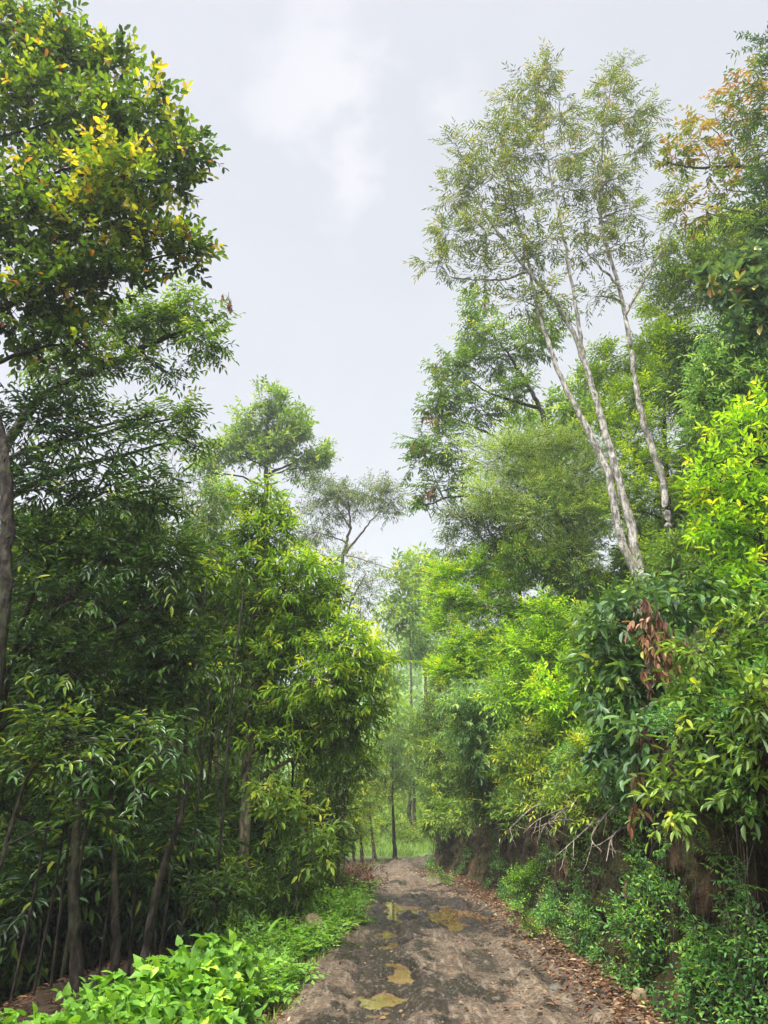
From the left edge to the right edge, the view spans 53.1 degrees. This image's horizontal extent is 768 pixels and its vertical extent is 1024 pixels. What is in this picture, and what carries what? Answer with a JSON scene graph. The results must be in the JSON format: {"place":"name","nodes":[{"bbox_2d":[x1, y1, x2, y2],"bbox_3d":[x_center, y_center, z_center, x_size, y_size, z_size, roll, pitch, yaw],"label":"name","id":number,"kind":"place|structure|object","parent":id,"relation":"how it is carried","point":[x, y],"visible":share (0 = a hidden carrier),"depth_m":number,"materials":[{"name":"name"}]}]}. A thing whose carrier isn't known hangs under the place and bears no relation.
{"place":"outdoors","nodes":[
{"label":"outdoors","id":0,"kind":"place"},
{"bbox_2d":[0,524,767,1022],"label":"ground","id":1,"kind":"structure","parent":0,"point":[42,1006],"depth_m":10.07,"materials":[{"name":"soil"}]},
{"bbox_2d":[23,678,105,998],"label":"bare sapling","id":2,"kind":"object","parent":1,"relation":"on","point":[47,922],"visible":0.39,"depth_m":8.55,"materials":[{"name":"brown plant"}]},
{"bbox_2d":[9,664,122,1001],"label":"bare sapling","id":3,"kind":"object","parent":1,"relation":"on","point":[28,918],"visible":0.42,"depth_m":8.84,"materials":[{"name":"brown plant"}]},
{"bbox_2d":[0,602,133,1004],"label":"understory tree","id":4,"kind":"object","parent":1,"relation":"on","point":[65,679],"visible":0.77,"depth_m":8.29,"materials":[{"name":"green plant"}]},
{"bbox_2d":[0,809,136,1004],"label":"thicket shrub","id":5,"kind":"object","parent":1,"relation":"on","point":[4,978],"visible":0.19,"depth_m":11.12,"materials":[{"name":"green plant"}]},
{"bbox_2d":[49,622,93,987],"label":"bare sapling","id":6,"kind":"object","parent":1,"relation":"on","point":[59,913],"visible":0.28,"depth_m":8.99,"materials":[{"name":"brown plant"}]},
{"bbox_2d":[47,996,104,1023],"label":"weed plant","id":7,"kind":"object","parent":1,"relation":"on","point":[79,1016],"visible":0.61,"depth_m":5.34,"materials":[{"name":"green plant"}]},
{"bbox_2d":[51,969,121,1016],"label":"weed plant","id":8,"kind":"object","parent":1,"relation":"on","point":[102,981],"visible":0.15,"depth_m":6.21,"materials":[{"name":"green plant"}]},
{"bbox_2d":[41,993,135,1023],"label":"weed plant","id":9,"kind":"object","parent":1,"relation":"on","point":[109,1011],"visible":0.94,"depth_m":5.26,"materials":[{"name":"green plant"}]},
{"bbox_2d":[0,501,179,839],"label":"forest tree","id":10,"kind":"object","parent":1,"relation":"on","point":[18,815],"visible":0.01,"depth_m":16.44,"materials":[{"name":"green plant"}]},
{"bbox_2d":[0,673,213,877],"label":"drooping sapling","id":11,"kind":"object","parent":1,"relation":"on","point":[43,723],"visible":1,"depth_m":7.17,"materials":[{"name":"green plant"}]},
{"bbox_2d":[0,924,222,1023],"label":"leaf litter","id":12,"kind":"object","parent":1,"relation":"on","point":[24,997],"visible":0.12,"depth_m":8.93,"materials":[{"name":"plant"}]},
{"bbox_2d":[0,0,230,700],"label":"broadleaf tree","id":13,"kind":"object","parent":1,"relation":"on","point":[102,150],"visible":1,"depth_m":9.93,"materials":[{"name":"green plant"}]},
{"bbox_2d":[25,641,210,985],"bbox_3d":[-2.976,3.320,8.340,2.052,3.807,1.723,0,-21,0],"label":"understory tree","id":14,"kind":"object","parent":1,"relation":"on","point":[124,697],"visible":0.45,"depth_m":8.49,"materials":[{"name":"green plant"}]},
{"bbox_2d":[82,980,153,1023],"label":"weed plant","id":15,"kind":"object","parent":1,"relation":"on","point":[122,989],"visible":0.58,"depth_m":5.61,"materials":[{"name":"green plant"}]},
{"bbox_2d":[0,370,240,732],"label":"glossy tree","id":16,"kind":"object","parent":1,"relation":"on","point":[109,548],"visible":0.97,"depth_m":9.00,"materials":[{"name":"green plant"}]},
{"bbox_2d":[0,466,240,984],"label":"forest tree","id":17,"kind":"object","parent":1,"relation":"on","point":[46,789],"visible":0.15,"depth_m":13.15,"materials":[{"name":"green plant"}]},
{"bbox_2d":[6,264,244,496],"bbox_3d":[-4.685,1.172,12.413,4.326,12.314,1.864,0,-21,0],"label":"compound leaf tree","id":18,"kind":"object","parent":1,"relation":"on","point":[167,315],"visible":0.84,"depth_m":13.92,"materials":[{"name":"green plant"}]},
{"bbox_2d":[0,753,252,994],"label":"thicket shrub","id":19,"kind":"object","parent":1,"relation":"on","point":[31,850],"visible":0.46,"depth_m":11.08,"materials":[{"name":"green plant"}]},
{"bbox_2d":[91,935,202,1022],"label":"weed plant","id":20,"kind":"object","parent":1,"relation":"on","point":[141,965],"visible":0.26,"depth_m":6.24,"materials":[{"name":"green plant"}]},
{"bbox_2d":[81,799,217,955],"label":"drooping sapling","id":21,"kind":"object","parent":1,"relation":"on","point":[155,866],"visible":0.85,"depth_m":8.61,"materials":[{"name":"green plant"}]},
{"bbox_2d":[95,561,259,981],"bbox_3d":[-2.500,2.882,8.511,2.049,4.748,1.458,5,-22,-14],"label":"understory tree","id":22,"kind":"object","parent":1,"relation":"on","point":[159,670],"visible":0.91,"depth_m":8.83,"materials":[{"name":"green plant"}]},
{"bbox_2d":[137,422,238,791],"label":"slender leaf tree","id":23,"kind":"object","parent":1,"relation":"on","point":[210,518],"visible":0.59,"depth_m":17.16,"materials":[{"name":"green plant"}]},
{"bbox_2d":[159,581,220,954],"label":"bare sapling","id":24,"kind":"object","parent":1,"relation":"on","point":[167,902],"visible":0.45,"depth_m":9.85,"materials":[{"name":"brown plant"}]},
{"bbox_2d":[147,955,236,1023],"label":"weed plant","id":25,"kind":"object","parent":1,"relation":"on","point":[206,965],"visible":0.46,"depth_m":6.15,"materials":[{"name":"green plant"}]},
{"bbox_2d":[152,948,234,1023],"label":"weed plant","id":26,"kind":"object","parent":1,"relation":"on","point":[225,974],"visible":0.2,"depth_m":6.29,"materials":[{"name":"green plant"}]},
{"bbox_2d":[178,619,224,948],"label":"bare sapling","id":27,"kind":"object","parent":1,"relation":"on","point":[190,864],"visible":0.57,"depth_m":10.76,"materials":[{"name":"brown plant"}]},
{"bbox_2d":[168,986,247,1023],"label":"weed plant","id":28,"kind":"object","parent":1,"relation":"on","point":[192,1012],"visible":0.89,"depth_m":5.67,"materials":[{"name":"green plant"}]},
{"bbox_2d":[169,465,249,814],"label":"yellowish tree","id":29,"kind":"object","parent":1,"relation":"on","point":[218,540],"visible":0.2,"depth_m":17.83,"materials":[{"name":"green plant"}]},
{"bbox_2d":[163,853,267,937],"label":"bamboo like shrub","id":30,"kind":"object","parent":1,"relation":"on","point":[224,889],"visible":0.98,"depth_m":9.37,"materials":[{"name":"green plant"}]},
{"bbox_2d":[185,929,253,999],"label":"weed plant","id":31,"kind":"object","parent":1,"relation":"on","point":[203,944],"visible":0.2,"depth_m":6.88,"materials":[{"name":"green plant"}]},
{"bbox_2d":[206,590,244,932],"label":"bare sapling","id":32,"kind":"object","parent":1,"relation":"on","point":[224,792],"visible":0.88,"depth_m":11.47,"materials":[{"name":"brown plant"}]},
{"bbox_2d":[150,565,311,835],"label":"forest tree","id":33,"kind":"object","parent":1,"relation":"on","point":[234,771],"visible":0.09,"depth_m":16.86,"materials":[{"name":"green plant"}]},
{"bbox_2d":[225,970,266,1023],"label":"weed plant","id":34,"kind":"object","parent":1,"relation":"on","point":[244,1001],"visible":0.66,"depth_m":6.46,"materials":[{"name":"green plant"}]},
{"bbox_2d":[175,826,324,936],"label":"thicket shrub","id":35,"kind":"object","parent":1,"relation":"on","point":[253,857],"visible":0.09,"depth_m":12.48,"materials":[{"name":"green plant"}]},
{"bbox_2d":[163,821,337,944],"bbox_3d":[-2.058,5.698,11.728,2.808,1.876,1.562,0,-21,0],"label":"leafy bush","id":36,"kind":"object","parent":1,"relation":"on","point":[275,903],"visible":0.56,"depth_m":11.58,"materials":[{"name":"green plant"}]},
{"bbox_2d":[228,939,276,1007],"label":"weed plant","id":37,"kind":"object","parent":1,"relation":"on","point":[251,969],"visible":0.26,"depth_m":7.23,"materials":[{"name":"green plant"}]},
{"bbox_2d":[182,374,343,768],"bbox_3d":[-5.878,3.856,35.104,7.871,22.562,3.092,-2,-22,5],"label":"conical tree","id":38,"kind":"object","parent":1,"relation":"on","point":[259,447],"visible":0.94,"depth_m":37.64,"materials":[{"name":"green plant"}]},
{"bbox_2d":[230,948,300,1012],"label":"weed plant","id":39,"kind":"object","parent":1,"relation":"on","point":[277,989],"visible":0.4,"depth_m":7.41,"materials":[{"name":"green plant"}]},
{"bbox_2d":[191,787,361,888],"bbox_3d":[-2.492,7.333,16.664,3.945,3.067,3.885,2,-22,-6],"label":"thicket shrub","id":40,"kind":"object","parent":1,"relation":"on","point":[254,828],"visible":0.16,"depth_m":16.09,"materials":[{"name":"green plant"}]},
{"bbox_2d":[241,938,330,991],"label":"weed plant","id":41,"kind":"object","parent":1,"relation":"on","point":[300,972],"visible":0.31,"depth_m":8.18,"materials":[{"name":"green plant"}]},
{"bbox_2d":[158,469,419,925],"bbox_3d":[-1.885,2.939,13.230,5.019,8.101,2.588,0,-21,0],"label":"young leaf tree","id":42,"kind":"object","parent":1,"relation":"on","point":[298,613],"visible":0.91,"depth_m":13.15,"materials":[{"name":"green plant"}]},
{"bbox_2d":[231,760,354,927],"bbox_3d":[-1.351,5.065,11.406,1.852,2.680,1.404,0,-21,0],"label":"light leaf shrub","id":43,"kind":"object","parent":1,"relation":"on","point":[281,802],"visible":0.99,"depth_m":11.46,"materials":[{"name":"green plant"}]},
{"bbox_2d":[285,924,340,962],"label":"weed plant","id":44,"kind":"object","parent":1,"relation":"on","point":[318,944],"visible":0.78,"depth_m":9.88,"materials":[{"name":"green plant"}]},
{"bbox_2d":[272,716,391,896],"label":"roadside tree","id":45,"kind":"object","parent":1,"relation":"on","point":[321,795],"visible":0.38,"depth_m":16.28,"materials":[{"name":"green plant"}]},
{"bbox_2d":[327,793,372,868],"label":"bend tree","id":46,"kind":"object","parent":1,"relation":"on","point":[351,822],"visible":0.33,"depth_m":25.74,"materials":[{"name":"green plant"}]},
{"bbox_2d":[290,466,410,800],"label":"gum like tree","id":47,"kind":"object","parent":1,"relation":"on","point":[330,492],"visible":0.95,"depth_m":32.20,"materials":[{"name":"green plant"}]},
{"bbox_2d":[319,847,397,895],"bbox_3d":[-0.986,8.864,18.753,2.714,1.363,4.588,0,-21,0],"label":"brush heap","id":48,"kind":"object","parent":1,"relation":"on","point":[362,873],"visible":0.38,"depth_m":18.22,"materials":[{"name":"brown plant"}]},
{"bbox_2d":[338,780,383,865],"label":"bend tree","id":49,"kind":"object","parent":1,"relation":"on","point":[366,798],"visible":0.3,"depth_m":28.82,"materials":[{"name":"green plant"}]},
{"bbox_2d":[325,537,412,866],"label":"loose tree","id":50,"kind":"object","parent":1,"relation":"on","point":[367,587],"visible":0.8,"depth_m":28.02,"materials":[{"name":"green plant"}]},
{"bbox_2d":[346,745,399,861],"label":"bend tree","id":51,"kind":"object","parent":1,"relation":"on","point":[380,786],"visible":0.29,"depth_m":30.75,"materials":[{"name":"green plant"}]},
{"bbox_2d":[219,595,556,792],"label":"hillside woods","id":52,"kind":"object","parent":1,"relation":"on","point":[416,688],"visible":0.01,"depth_m":90.36,"materials":[{"name":"green plant"}]},
{"bbox_2d":[364,625,417,793],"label":"valley tree","id":53,"kind":"object","parent":1,"relation":"on","point":[400,681],"visible":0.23,"depth_m":59.62,"materials":[{"name":"green plant"}]},
{"bbox_2d":[371,710,416,858],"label":"lone tree","id":54,"kind":"object","parent":1,"relation":"on","point":[394,763],"visible":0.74,"depth_m":32.13,"materials":[{"name":"green plant"}]},
{"bbox_2d":[346,776,445,856],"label":"grass","id":55,"kind":"structure","parent":1,"relation":"on","point":[383,849],"depth_m":34.38,"materials":[{"name":"green plant"}]},
{"bbox_2d":[364,542,441,828],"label":"valley tree","id":56,"kind":"object","parent":1,"relation":"on","point":[401,605],"visible":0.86,"depth_m":44.59,"materials":[{"name":"green plant"}]},
{"bbox_2d":[385,816,424,847],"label":"field bush","id":57,"kind":"object","parent":1,"relation":"on","point":[405,834],"visible":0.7,"depth_m":37.55,"materials":[{"name":"green plant"}]},
{"bbox_2d":[370,688,441,841],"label":"valley tree","id":58,"kind":"object","parent":1,"relation":"on","point":[407,745],"visible":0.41,"depth_m":39.62,"materials":[{"name":"green plant"}]},
{"bbox_2d":[393,603,449,804],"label":"valley tree","id":59,"kind":"object","parent":1,"relation":"on","point":[418,654],"visible":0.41,"depth_m":47.91,"materials":[{"name":"green plant"}]},
{"bbox_2d":[402,648,461,855],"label":"tree","id":60,"kind":"object","parent":1,"relation":"on","point":[424,722],"visible":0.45,"depth_m":27.94,"materials":[{"name":"green plant"}]},
{"bbox_2d":[423,489,542,756],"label":"drooping tree","id":61,"kind":"object","parent":1,"relation":"on","point":[478,529],"visible":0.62,"depth_m":21.17,"materials":[{"name":"green plant"}]},
{"bbox_2d":[412,533,556,693],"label":"lime tree","id":62,"kind":"object","parent":1,"relation":"on","point":[456,660],"visible":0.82,"depth_m":20.13,"materials":[{"name":"green plant"}]},
{"bbox_2d":[390,276,583,610],"bbox_3d":[3.537,-1.217,24.186,6.714,14.502,3.036,0,-21,0],"label":"dark trunk tree","id":63,"kind":"object","parent":1,"relation":"on","point":[442,398],"visible":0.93,"depth_m":25.02,"materials":[{"name":"green plant"}]},
{"bbox_2d":[501,856,543,913],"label":"leafy bush","id":64,"kind":"object","parent":1,"relation":"on","point":[525,878],"visible":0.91,"depth_m":13.49,"materials":[{"name":"green plant"}]},
{"bbox_2d":[403,37,646,587],"bbox_3d":[3.269,-5.203,19.203,5.641,17.384,2.517,0,-21,0],"label":"pale trunk tree","id":65,"kind":"object","parent":1,"relation":"on","point":[633,563],"visible":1,"depth_m":20.09,"materials":[{"name":"green plant"}]},
{"bbox_2d":[445,412,621,599],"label":"feathery tree","id":66,"kind":"object","parent":1,"relation":"on","point":[563,498],"visible":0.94,"depth_m":19.97,"materials":[{"name":"green plant"}]},
{"bbox_2d":[465,581,605,733],"bbox_3d":[3.743,3.631,16.870,3.916,4.132,2.067,0,-21,0],"label":"slope shrub","id":67,"kind":"object","parent":1,"relation":"on","point":[507,689],"visible":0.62,"depth_m":16.99,"materials":[{"name":"green plant"}]},
{"bbox_2d":[464,456,632,681],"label":"slope tree","id":68,"kind":"object","parent":1,"relation":"on","point":[544,540],"visible":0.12,"depth_m":21.92,"materials":[{"name":"green plant"}]},
{"bbox_2d":[488,528,623,705],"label":"slope tree","id":69,"kind":"object","parent":1,"relation":"on","point":[555,577],"visible":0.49,"depth_m":19.00,"materials":[{"name":"green plant"}]},
{"bbox_2d":[497,357,626,487],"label":"slope tree","id":70,"kind":"object","parent":1,"relation":"on","point":[563,404],"visible":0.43,"depth_m":29.17,"materials":[{"name":"green plant"}]},
{"bbox_2d":[463,462,767,800],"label":"ground cover","id":71,"kind":"object","parent":1,"relation":"on","point":[756,585],"visible":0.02,"depth_m":10.38,"materials":[{"name":"green plant"}]},
{"bbox_2d":[550,47,704,573],"bbox_3d":[6.584,-5.978,20.213,4.470,16.912,2.373,0,-21,0],"label":"pale trunk tree","id":72,"kind":"object","parent":1,"relation":"on","point":[603,202],"visible":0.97,"depth_m":20.94,"materials":[{"name":"green plant"}]},
{"bbox_2d":[592,853,689,980],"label":"leafy bush","id":73,"kind":"object","parent":1,"relation":"on","point":[643,924],"visible":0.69,"depth_m":7.51,"materials":[{"name":"green plant"}]},
{"bbox_2d":[597,523,685,595],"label":"slope shrub","id":74,"kind":"object","parent":1,"relation":"on","point":[620,562],"visible":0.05,"depth_m":18.62,"materials":[{"name":"green plant"}]},
{"bbox_2d":[571,281,713,540],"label":"bright tree","id":75,"kind":"object","parent":1,"relation":"on","point":[649,378],"visible":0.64,"depth_m":19.87,"materials":[{"name":"green plant"}]},
{"bbox_2d":[541,531,749,688],"bbox_3d":[4.273,1.468,12.284,3.686,2.603,1.433,0,-21,0],"label":"slope shrub","id":76,"kind":"object","parent":1,"relation":"on","point":[572,633],"visible":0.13,"depth_m":12.08,"materials":[{"name":"green plant"}]},
{"bbox_2d":[628,194,764,486],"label":"canopy tree","id":77,"kind":"object","parent":1,"relation":"on","point":[698,253],"visible":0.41,"depth_m":20.71,"materials":[{"name":"green plant"}]},
{"bbox_2d":[632,482,767,598],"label":"slope shrub","id":78,"kind":"object","parent":1,"relation":"on","point":[669,548],"visible":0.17,"depth_m":13.05,"materials":[{"name":"green plant"}]},
{"bbox_2d":[648,304,767,486],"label":"slope tree","id":79,"kind":"object","parent":1,"relation":"on","point":[682,342],"visible":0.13,"depth_m":17.25,"materials":[{"name":"green plant"}]},
{"bbox_2d":[650,47,767,241],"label":"rust leaf tree","id":80,"kind":"object","parent":1,"relation":"on","point":[687,151],"visible":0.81,"depth_m":17.06,"materials":[{"name":"brown plant"}]},
{"bbox_2d":[658,918,766,1023],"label":"leafy bush","id":81,"kind":"object","parent":1,"relation":"on","point":[687,967],"visible":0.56,"depth_m":5.96,"materials":[{"name":"green plant"}]},
{"bbox_2d":[665,310,767,506],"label":"pale olive tree","id":82,"kind":"object","parent":1,"relation":"on","point":[728,388],"visible":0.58,"depth_m":13.07,"materials":[{"name":"green plant"}]},
{"bbox_2d":[665,400,767,638],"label":"dark shrub","id":83,"kind":"object","parent":1,"relation":"on","point":[703,461],"visible":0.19,"depth_m":11.41,"materials":[{"name":"green plant"}]},
{"bbox_2d":[669,375,767,619],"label":"yellow green bush","id":84,"kind":"object","parent":1,"relation":"on","point":[743,512],"visible":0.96,"depth_m":9.70,"materials":[{"name":"green plant"}]},
{"bbox_2d":[685,25,767,267],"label":"feather leaf tree","id":85,"kind":"object","parent":1,"relation":"on","point":[761,222],"visible":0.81,"depth_m":14.29,"materials":[{"name":"green plant"}]},
{"bbox_2d":[690,237,767,348],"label":"whorl leaf tree","id":86,"kind":"object","parent":1,"relation":"on","point":[743,279],"visible":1,"depth_m":11.37,"materials":[{"name":"green plant"}]},
{"bbox_2d":[0,0,767,694],"label":"sky","id":87,"kind":"structure","parent":0,"point":[327,112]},
{"bbox_2d":[269,854,665,1023],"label":"road","id":88,"kind":"structure","parent":0,"point":[433,1009],"depth_m":8.66,"materials":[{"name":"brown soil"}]},
{"bbox_2d":[350,993,396,1017],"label":"puddle water","id":89,"kind":"structure","parent":88,"relation":"on","point":[378,1001],"depth_m":7.56,"materials":[{"name":"liquid"}]},
{"bbox_2d":[379,947,414,1003],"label":"puddle water","id":90,"kind":"structure","parent":88,"relation":"on","point":[401,975],"depth_m":8.78,"materials":[{"name":"brown liquid"}]},
{"bbox_2d":[387,906,486,932],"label":"puddle water","id":91,"kind":"structure","parent":88,"relation":"on","point":[454,926],"depth_m":14.15,"materials":[{"name":"brown liquid"}]},
{"bbox_2d":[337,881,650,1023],"bbox_3d":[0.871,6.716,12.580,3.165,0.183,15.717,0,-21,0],"label":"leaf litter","id":92,"kind":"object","parent":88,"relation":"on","point":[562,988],"visible":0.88,"depth_m":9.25,"materials":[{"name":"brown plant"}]},
{"bbox_2d":[405,866,685,1023],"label":"leaf litter","id":93,"kind":"object","parent":88,"relation":"on","point":[603,980],"visible":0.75,"depth_m":8.96,"materials":[{"name":"brown plant"}]},
{"bbox_2d":[425,592,767,1023],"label":"earth bank terrain","id":94,"kind":"structure","parent":0,"point":[479,873],"depth_m":7.54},
{"bbox_2d":[413,726,478,862],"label":"bank shrub","id":95,"kind":"object","parent":94,"relation":"on","point":[435,816],"visible":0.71,"depth_m":24.98,"materials":[{"name":"green plant"}]},
{"bbox_2d":[440,747,529,856],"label":"bank shrub","id":96,"kind":"object","parent":94,"relation":"on","point":[480,792],"visible":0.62,"depth_m":18.39,"materials":[{"name":"green plant"}]},
{"bbox_2d":[433,672,547,891],"bbox_3d":[2.648,6.371,18.013,2.976,5.271,1.870,0,-21,0],"label":"bank shrub","id":97,"kind":"object","parent":94,"relation":"on","point":[474,737],"visible":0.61,"depth_m":18.22,"materials":[{"name":"green plant"}]},
{"bbox_2d":[484,711,615,901],"bbox_3d":[2.880,4.645,11.617,2.235,3.797,5.670,0,-21,0],"label":"bank shrub","id":98,"kind":"object","parent":94,"relation":"on","point":[548,744],"visible":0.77,"depth_m":12.95,"materials":[{"name":"green plant"}]},
{"bbox_2d":[512,645,609,743],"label":"lime shrub","id":99,"kind":"object","parent":94,"relation":"on","point":[554,711],"visible":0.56,"depth_m":13.62,"materials":[{"name":"green plant"}]},
{"bbox_2d":[534,892,601,952],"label":"leafy bush","id":100,"kind":"object","parent":94,"relation":"on","point":[553,912],"visible":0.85,"depth_m":9.77,"materials":[{"name":"green plant"}]},
{"bbox_2d":[424,623,767,1023],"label":"ground cover","id":101,"kind":"object","parent":94,"relation":"on","point":[730,692],"visible":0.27,"depth_m":6.70,"materials":[{"name":"green plant"}]},
{"bbox_2d":[427,706,767,1014],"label":"hanging rootlets","id":102,"kind":"object","parent":94,"relation":"hanging from","point":[554,846],"visible":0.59,"depth_m":8.02,"materials":[{"name":"brown plant"}]},
{"bbox_2d":[557,558,760,840],"bbox_3d":[3.202,2.225,8.437,2.373,3.933,2.041,0,-21,0],"label":"leaf shrub","id":103,"kind":"object","parent":94,"relation":"on","point":[635,628],"visible":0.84,"depth_m":8.76,"materials":[{"name":"green plant"}]},
{"bbox_2d":[621,588,767,854],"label":"leaf shrub","id":104,"kind":"object","parent":94,"relation":"on","point":[724,660],"visible":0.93,"depth_m":6.15,"materials":[{"name":"green plant"}]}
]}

